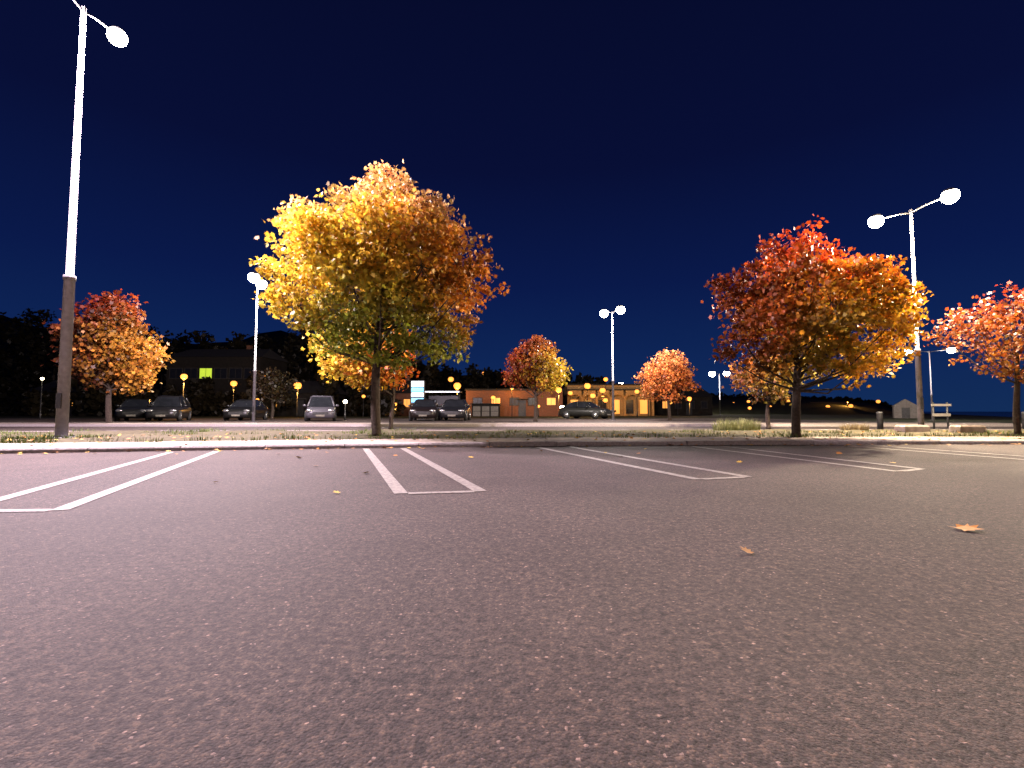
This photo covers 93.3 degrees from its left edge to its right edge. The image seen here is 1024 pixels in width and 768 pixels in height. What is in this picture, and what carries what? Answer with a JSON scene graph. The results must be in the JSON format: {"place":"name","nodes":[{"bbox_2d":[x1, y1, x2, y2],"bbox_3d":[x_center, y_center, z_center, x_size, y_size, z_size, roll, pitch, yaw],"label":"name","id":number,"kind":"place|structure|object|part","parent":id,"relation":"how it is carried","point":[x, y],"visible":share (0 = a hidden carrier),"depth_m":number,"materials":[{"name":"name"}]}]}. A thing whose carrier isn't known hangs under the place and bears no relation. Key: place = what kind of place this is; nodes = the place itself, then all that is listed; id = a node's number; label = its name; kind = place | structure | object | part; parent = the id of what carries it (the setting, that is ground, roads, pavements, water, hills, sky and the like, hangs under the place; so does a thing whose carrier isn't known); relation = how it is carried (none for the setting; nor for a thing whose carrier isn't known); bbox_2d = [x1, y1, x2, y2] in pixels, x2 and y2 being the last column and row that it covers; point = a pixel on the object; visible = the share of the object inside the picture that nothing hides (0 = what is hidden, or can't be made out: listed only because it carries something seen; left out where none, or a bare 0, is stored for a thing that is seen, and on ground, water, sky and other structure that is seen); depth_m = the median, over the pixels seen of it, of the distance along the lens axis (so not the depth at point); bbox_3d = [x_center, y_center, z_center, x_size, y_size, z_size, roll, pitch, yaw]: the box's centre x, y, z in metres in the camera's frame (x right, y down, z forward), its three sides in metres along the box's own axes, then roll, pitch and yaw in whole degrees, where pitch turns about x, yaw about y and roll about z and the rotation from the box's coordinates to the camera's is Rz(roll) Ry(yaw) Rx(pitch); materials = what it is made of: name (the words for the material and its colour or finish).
{"place":"outdoors","nodes":[
{"label":"outdoors","id":0,"kind":"place"},
{"bbox_2d":[0,317,892,413],"bbox_3d":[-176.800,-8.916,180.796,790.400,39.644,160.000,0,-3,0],"label":"hill","id":1,"kind":"structure","parent":0,"point":[739,405],"depth_m":123.96,"materials":[{"name":"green plant"}]},
{"bbox_2d":[0,423,1021,426],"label":"sidewalk","id":2,"kind":"structure","parent":0,"point":[437,424],"depth_m":19.74,"materials":[{"name":"grey concrete"}]},
{"bbox_2d":[0,413,1021,444],"bbox_3d":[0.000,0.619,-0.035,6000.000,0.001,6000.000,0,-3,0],"label":"ground","id":3,"kind":"structure","parent":0,"point":[927,418],"depth_m":49.71,"materials":[{"name":"green plant"}]},
{"bbox_2d":[28,392,114,415],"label":"walls","id":4,"kind":"structure","parent":3,"relation":"on","point":[76,414],"depth_m":62.40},
{"bbox_2d":[26,379,78,391],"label":"roof","id":5,"kind":"structure","parent":4,"relation":"on","point":[47,387],"depth_m":63.61,"materials":[{"name":"fabric"}]},
{"bbox_2d":[40,288,174,422],"bbox_3d":[-18.265,-1.263,21.916,4.639,6.246,4.635,0,-3,0],"label":"maple tree","id":6,"kind":"object","parent":3,"relation":"on","point":[110,326],"visible":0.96,"depth_m":21.57,"materials":[{"name":"orange plant"}]},
{"bbox_2d":[166,357,286,415],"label":"walls","id":7,"kind":"structure","parent":3,"relation":"on","point":[262,364],"depth_m":67.26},
{"bbox_2d":[169,368,256,399],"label":"windows","id":8,"kind":"structure","parent":7,"relation":"attached to","point":[191,373],"depth_m":67.17,"materials":[{"name":"black glass"}]},
{"bbox_2d":[170,345,289,362],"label":"roof","id":9,"kind":"structure","parent":7,"relation":"on","point":[263,353],"depth_m":69.40,"materials":[{"name":"fabric"}]},
{"bbox_2d":[230,380,236,401],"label":"post lamp","id":10,"kind":"object","parent":3,"relation":"on","point":[233,383],"visible":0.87,"depth_m":54.97,"materials":[{"name":"metal"}]},
{"bbox_2d":[294,382,301,416],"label":"post lamp","id":11,"kind":"object","parent":3,"relation":"on","point":[299,385],"visible":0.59,"depth_m":49.90,"materials":[{"name":"metal"}]},
{"bbox_2d":[274,393,344,415],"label":"walls","id":12,"kind":"structure","parent":3,"relation":"on","point":[282,411],"depth_m":62.51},
{"bbox_2d":[276,398,306,407],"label":"windows","id":13,"kind":"structure","parent":12,"relation":"attached to","point":[298,403],"depth_m":62.41,"materials":[{"name":"black glass"}]},
{"bbox_2d":[295,399,305,415],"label":"door","id":14,"kind":"structure","parent":12,"relation":"attached to","point":[300,411],"depth_m":62.37,"materials":[{"name":"metal"}]},
{"bbox_2d":[281,379,346,394],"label":"roof","id":15,"kind":"structure","parent":12,"relation":"on","point":[310,386],"depth_m":64.25,"materials":[{"name":"fabric"}]},
{"bbox_2d":[0,388,746,415],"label":"hedge","id":16,"kind":"object","parent":3,"relation":"on","point":[7,409],"depth_m":72.11,"materials":[{"name":"green plant"}]},
{"bbox_2d":[369,393,412,415],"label":"walls","id":17,"kind":"structure","parent":3,"relation":"on","point":[401,396],"depth_m":68.49,"materials":[{"name":"brick"}]},
{"bbox_2d":[369,376,426,394],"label":"roof","id":18,"kind":"structure","parent":17,"relation":"on","point":[406,387],"depth_m":69.96,"materials":[{"name":"fabric"}]},
{"bbox_2d":[403,399,410,406],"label":"windows","id":19,"kind":"structure","parent":17,"relation":"attached to","point":[406,402],"depth_m":68.43,"materials":[{"name":"orange glass"}]},
{"bbox_2d":[0,308,891,416],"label":"distant trees","id":20,"kind":"object","parent":3,"relation":"on","point":[201,397],"visible":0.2,"depth_m":80.86,"materials":[{"name":"green plant"}]},
{"bbox_2d":[0,418,905,422],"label":"parking lot","id":21,"kind":"structure","parent":3,"relation":"on","point":[383,420],"depth_m":33.00,"materials":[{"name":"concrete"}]},
{"bbox_2d":[39,377,43,418],"bbox_3d":[-37.000,1.117,37.998,0.220,3.318,0.220,0,-3,0],"label":"post lamp","id":22,"kind":"object","parent":21,"relation":"on","point":[42,378],"visible":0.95,"depth_m":37.99,"materials":[{"name":"metal"}]},
{"bbox_2d":[114,399,157,420],"bbox_3d":[-25.495,1.744,32.945,2.180,1.475,4.470,2,-4,-29],"label":"parked car","id":23,"kind":"object","parent":21,"relation":"on","point":[127,409],"visible":0.65,"depth_m":31.40,"materials":[{"name":"paint"}]},
{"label":"windows","id":24,"kind":"part","parent":23,"relation":"part of","materials":[{"name":"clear glass"}]},
{"bbox_2d":[145,395,191,420],"bbox_3d":[-22.596,1.587,31.952,2.180,1.675,4.470,1,-4,-23],"label":"parked car","id":25,"kind":"object","parent":21,"relation":"on","point":[178,408],"visible":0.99,"depth_m":31.05,"materials":[{"name":"paint"}]},
{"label":"windows","id":26,"kind":"part","parent":25,"relation":"part of","materials":[{"name":"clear glass"}]},
{"bbox_2d":[180,373,187,418],"bbox_3d":[-27.200,0.999,40.008,0.528,3.782,0.528,0,-3,0],"label":"post lamp","id":27,"kind":"object","parent":21,"relation":"on","point":[183,376],"visible":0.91,"depth_m":40.00,"materials":[{"name":"glass"}]},
{"bbox_2d":[223,399,267,420],"bbox_3d":[-18.598,1.801,33.943,2.180,1.475,4.470,1,-3,-11],"label":"parked car","id":28,"kind":"object","parent":21,"relation":"on","point":[240,409],"visible":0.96,"depth_m":32.95,"materials":[{"name":"paint"}]},
{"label":"windows","id":29,"kind":"part","parent":28,"relation":"part of","materials":[{"name":"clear glass"}]},
{"bbox_2d":[248,272,266,422],"bbox_3d":[-14.400,-2.003,27.157,0.587,8.319,2.019,1,-3,-12],"label":"street lamp","id":30,"kind":"object","parent":21,"relation":"on","point":[253,277],"visible":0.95,"depth_m":27.00,"materials":[{"name":"metal"}]},
{"bbox_2d":[240,366,304,418],"bbox_3d":[-19.960,0.701,40.215,4.274,4.399,4.572,-2,-4,36],"label":"maple tree","id":31,"kind":"object","parent":21,"relation":"on","point":[282,389],"visible":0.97,"depth_m":39.86,"materials":[{"name":"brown plant"}]},
{"bbox_2d":[303,395,338,420],"bbox_3d":[-12.597,1.587,31.952,2.180,1.675,4.470,1,-3,-20],"label":"parked car","id":32,"kind":"object","parent":21,"relation":"on","point":[320,406],"visible":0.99,"depth_m":30.64,"materials":[{"name":"paint"}]},
{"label":"windows","id":33,"kind":"part","parent":32,"relation":"part of","materials":[{"name":"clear glass"}]},
{"bbox_2d":[343,399,346,419],"bbox_3d":[-12.400,1.904,35.950,0.308,1.515,0.308,0,-3,0],"label":"post lamp","id":34,"kind":"object","parent":21,"relation":"on","point":[345,401],"visible":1,"depth_m":35.88,"materials":[{"name":"metal"}]},
{"bbox_2d":[410,381,424,418],"bbox_3d":[-7.800,1.301,39.976,1.150,3.175,0.230,0,-3,0],"label":"illuminated sign","id":35,"kind":"object","parent":21,"relation":"on","point":[417,389],"visible":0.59,"depth_m":39.91,"materials":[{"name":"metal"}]},
{"bbox_2d":[408,399,440,420],"bbox_3d":[-5.899,1.744,32.944,2.180,1.475,4.470,0,-3,-6],"label":"parked car","id":36,"kind":"object","parent":21,"relation":"on","point":[424,408],"visible":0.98,"depth_m":31.28,"materials":[{"name":"paint"}]},
{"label":"windows","id":37,"kind":"part","parent":36,"relation":"part of","materials":[{"name":"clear glass"}]},
{"bbox_2d":[424,391,461,418],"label":"bus shelter","id":38,"kind":"object","parent":21,"relation":"on","point":[440,399],"visible":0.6,"depth_m":41.48,"materials":[{"name":"metal"}]},
{"bbox_2d":[439,399,470,420],"bbox_3d":[-3.900,1.772,33.443,2.180,1.475,4.470,0,-3,0],"label":"parked car","id":39,"kind":"object","parent":21,"relation":"on","point":[454,408],"visible":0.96,"depth_m":31.82,"materials":[{"name":"paint"}]},
{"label":"windows","id":40,"kind":"part","parent":39,"relation":"part of","materials":[{"name":"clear glass"}]},
{"bbox_2d":[501,334,572,420],"bbox_3d":[1.585,-0.462,29.819,4.627,5.544,4.600,0,-3,0],"label":"maple tree","id":41,"kind":"object","parent":21,"relation":"on","point":[536,359],"visible":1,"depth_m":29.52,"materials":[{"name":"orange plant"}]},
{"bbox_2d":[559,401,611,418],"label":"parked car","id":42,"kind":"object","parent":21,"relation":"on","point":[577,409],"visible":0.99,"depth_m":40.33,"materials":[{"name":"paint"}]},
{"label":"windows","id":43,"kind":"part","parent":42,"relation":"part of","materials":[{"name":"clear glass"}]},
{"bbox_2d":[600,305,624,420],"bbox_3d":[6.900,-1.413,33.133,0.587,7.819,2.087,2,-4,-37],"label":"street lamp","id":44,"kind":"object","parent":21,"relation":"on","point":[620,309],"visible":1,"depth_m":32.98,"materials":[{"name":"metal"}]},
{"bbox_2d":[632,347,700,420],"bbox_3d":[10.442,-0.028,32.953,4.431,5.032,4.453,0,-3,0],"label":"maple tree","id":45,"kind":"object","parent":21,"relation":"on","point":[673,369],"visible":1,"depth_m":32.45,"materials":[{"name":"orange plant"}]},
{"bbox_2d":[454,382,460,394],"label":"post lamp","id":46,"kind":"object","parent":3,"relation":"on","point":[457,385],"visible":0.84,"depth_m":59.83,"materials":[{"name":"glass"}]},
{"bbox_2d":[470,403,500,416],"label":"bus shelter","id":47,"kind":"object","parent":3,"relation":"on","point":[485,409],"depth_m":58.67,"materials":[{"name":"glass"}]},
{"bbox_2d":[0,429,1023,453],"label":"kerb","id":48,"kind":"structure","parent":3,"relation":"on","point":[413,445],"depth_m":8.51,"materials":[{"name":"concrete"}]},
{"bbox_2d":[0,444,1023,767],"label":"parking lot","id":49,"kind":"structure","parent":3,"relation":"on","point":[532,606],"depth_m":1.51,"materials":[{"name":"grey asphalt"}]},
{"bbox_2d":[0,445,1023,511],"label":"parking stall markings","id":50,"kind":"object","parent":49,"relation":"on","point":[394,485],"visible":1,"depth_m":4.86,"materials":[{"name":"white paint"}]},
{"bbox_2d":[0,427,1023,443],"bbox_3d":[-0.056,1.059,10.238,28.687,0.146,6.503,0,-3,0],"label":"grass","id":51,"kind":"structure","parent":3,"relation":"on","point":[40,438],"depth_m":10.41,"materials":[{"name":"green plant"}]},
{"bbox_2d":[45,0,127,438],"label":"street lamp","id":52,"kind":"object","parent":51,"relation":"on","point":[116,36],"visible":0.94,"depth_m":9.83,"materials":[{"name":"metal"}]},
{"bbox_2d":[249,160,510,435],"bbox_3d":[-2.788,-1.857,10.505,4.991,6.020,4.777,-2,-4,34],"label":"maple tree","id":53,"kind":"object","parent":51,"relation":"on","point":[382,275],"visible":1,"depth_m":9.73,"materials":[{"name":"yellow plant"}]},
{"bbox_2d":[1,430,1023,553],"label":"fallen leaves","id":54,"kind":"object","parent":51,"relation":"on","point":[966,527],"visible":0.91,"depth_m":8.75,"materials":[{"name":"orange plant"}]},
{"bbox_2d":[712,418,760,429],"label":"ornamental grass","id":55,"kind":"object","parent":51,"relation":"on","point":[741,424],"depth_m":13.85,"materials":[{"name":"plant"}]},
{"bbox_2d":[700,214,933,436],"bbox_3d":[6.495,-1.223,10.437,3.950,4.745,3.954,-3,-4,42],"label":"maple tree","id":56,"kind":"object","parent":51,"relation":"on","point":[803,320],"visible":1,"depth_m":9.85,"materials":[{"name":"orange plant"}]},
{"bbox_2d":[876,411,883,428],"bbox_3d":[12.600,1.251,16.556,0.200,0.620,0.190,0,-3,0],"label":"bollard","id":57,"kind":"object","parent":51,"relation":"on","point":[879,414],"visible":0.85,"depth_m":16.49,"materials":[{"name":"metal"}]},
{"bbox_2d":[894,425,929,431],"bbox_3d":[10.050,1.131,12.155,0.620,0.200,0.340,0,-3,0],"label":"concrete block","id":58,"kind":"object","parent":51,"relation":"on","point":[912,428],"depth_m":11.99,"materials":[{"name":"grey concrete"}]},
{"bbox_2d":[868,187,959,424],"bbox_3d":[10.540,-1.781,12.621,0.364,6.068,2.087,1,-3,-22],"label":"street lamp","id":59,"kind":"object","parent":51,"relation":"on","point":[950,195],"visible":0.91,"depth_m":12.50,"materials":[{"name":"metal"}]},
{"bbox_2d":[949,425,985,432],"bbox_3d":[11.350,1.125,12.056,0.600,0.200,0.340,0,-3,4],"label":"concrete block","id":60,"kind":"object","parent":51,"relation":"on","point":[968,428],"depth_m":11.90,"materials":[{"name":"grey concrete"}]},
{"bbox_2d":[914,280,1023,434],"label":"maple tree","id":61,"kind":"object","parent":51,"relation":"on","point":[984,327],"visible":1,"depth_m":11.02,"materials":[{"name":"orange plant"}]},
{"bbox_2d":[466,391,562,415],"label":"building","id":62,"kind":"structure","parent":3,"relation":"on","point":[506,409],"depth_m":61.98,"materials":[{"name":"brick"}]},
{"bbox_2d":[473,397,555,405],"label":"windows","id":63,"kind":"structure","parent":62,"relation":"attached to","point":[550,401],"depth_m":61.94,"materials":[{"name":"orange"}]},
{"bbox_2d":[465,387,563,390],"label":"roof","id":64,"kind":"structure","parent":62,"relation":"attached to","point":[501,389],"depth_m":61.93,"materials":[{"name":"fabric"}]},
{"bbox_2d":[518,400,525,415],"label":"door","id":65,"kind":"structure","parent":62,"relation":"attached to","point":[522,408],"depth_m":61.88,"materials":[{"name":"metal"}]},
{"bbox_2d":[556,387,561,416],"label":"post lamp","id":66,"kind":"object","parent":3,"relation":"on","point":[559,390],"visible":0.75,"depth_m":57.90,"materials":[{"name":"metal"}]},
{"bbox_2d":[584,383,589,401],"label":"post lamp","id":67,"kind":"object","parent":3,"relation":"on","point":[587,386],"visible":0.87,"depth_m":65.89,"materials":[{"name":"metal"}]},
{"bbox_2d":[562,384,653,415],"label":"arcade building","id":68,"kind":"structure","parent":3,"relation":"on","point":[627,397],"depth_m":69.87,"materials":[{"name":"brick"}]},
{"bbox_2d":[687,396,691,415],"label":"post lamp","id":69,"kind":"object","parent":3,"relation":"on","point":[689,398],"visible":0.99,"depth_m":59.87,"materials":[{"name":"metal"}]},
{"bbox_2d":[709,370,729,414],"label":"street lamp","id":70,"kind":"object","parent":3,"relation":"on","point":[711,373],"visible":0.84,"depth_m":93.97,"materials":[{"name":"metal"}]},
{"bbox_2d":[807,402,857,405],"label":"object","id":71,"kind":"object","parent":3,"relation":"on","point":[842,403],"visible":0.02,"depth_m":130.80,"materials":[{"name":"wood"}]},
{"bbox_2d":[892,399,916,417],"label":"kiosk hut","id":72,"kind":"object","parent":3,"relation":"on","point":[904,408],"visible":0.82,"depth_m":44.28,"materials":[{"name":"paint"}]},
{"bbox_2d":[904,346,954,419],"bbox_3d":[29.500,-0.021,34.056,2.864,5.143,0.447,-1,-4,24],"label":"street lamp","id":73,"kind":"object","parent":3,"relation":"on","point":[949,350],"visible":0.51,"depth_m":33.98,"materials":[{"name":"metal"}]},
{"bbox_2d":[0,427,1021,430],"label":"road","id":74,"kind":"structure","parent":0,"point":[338,428],"depth_m":17.51,"materials":[{"name":"grey asphalt"}]},
{"bbox_2d":[301,321,420,428],"bbox_3d":[-4.996,-0.569,16.963,4.502,4.300,3.978,-1,-3,19],"label":"maple tree","id":75,"kind":"object","parent":74,"relation":"on","point":[361,371],"visible":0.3,"depth_m":16.43,"materials":[{"name":"orange plant"}]},
{"bbox_2d":[721,349,824,428],"bbox_3d":[9.279,0.113,17.214,3.246,2.965,3.360,-1,-3,21],"label":"maple tree","id":76,"kind":"object","parent":74,"relation":"on","point":[754,386],"visible":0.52,"depth_m":16.75,"materials":[{"name":"orange plant"}]},
{"bbox_2d":[931,402,950,428],"bbox_3d":[15.300,1.125,17.249,0.700,0.950,0.090,0,-3,0],"label":"sign frame","id":77,"kind":"object","parent":74,"relation":"on","point":[947,414],"visible":0.97,"depth_m":17.23,"materials":[{"name":"wood"}]},
{"bbox_2d":[1021,411,1023,428],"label":"bollard","id":78,"kind":"object","parent":74,"relation":"on","point":[1022,414],"visible":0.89,"depth_m":16.96,"materials":[{"name":"metal"}]},
{"bbox_2d":[0,437,1023,447],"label":"pavement","id":79,"kind":"structure","parent":0,"point":[95,444],"depth_m":9.11,"materials":[{"name":"concrete"}]},
{"bbox_2d":[0,0,1023,411],"label":"sky","id":80,"kind":"structure","parent":0,"point":[632,154],"materials":[{"name":"blue"}]},
{"bbox_2d":[650,397,712,414],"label":"walls","id":81,"kind":"structure","parent":0,"point":[659,410],"depth_m":78.41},
{"bbox_2d":[654,387,713,396],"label":"roof","id":82,"kind":"structure","parent":81,"relation":"on","point":[701,392],"depth_m":79.60,"materials":[{"name":"fabric"}]},
{"bbox_2d":[662,401,707,408],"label":"windows","id":83,"kind":"structure","parent":81,"relation":"attached to","point":[703,404],"depth_m":78.40,"materials":[{"name":"black glass"}]},
{"bbox_2d":[684,401,694,414],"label":"door","id":84,"kind":"structure","parent":81,"relation":"attached to","point":[687,409],"depth_m":78.34,"materials":[{"name":"metal"}]},
{"bbox_2d":[838,422,868,430],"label":"dry grass","id":85,"kind":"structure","parent":0,"point":[847,427],"depth_m":13.34,"materials":[{"name":"beige plant"}]},
{"bbox_2d":[924,412,1021,417],"bbox_3d":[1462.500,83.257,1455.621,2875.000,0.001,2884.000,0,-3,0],"label":"water","id":86,"kind":"structure","parent":0,"point":[1004,414],"depth_m":142.36,"materials":[{"name":"blue liquid"}]}
]}

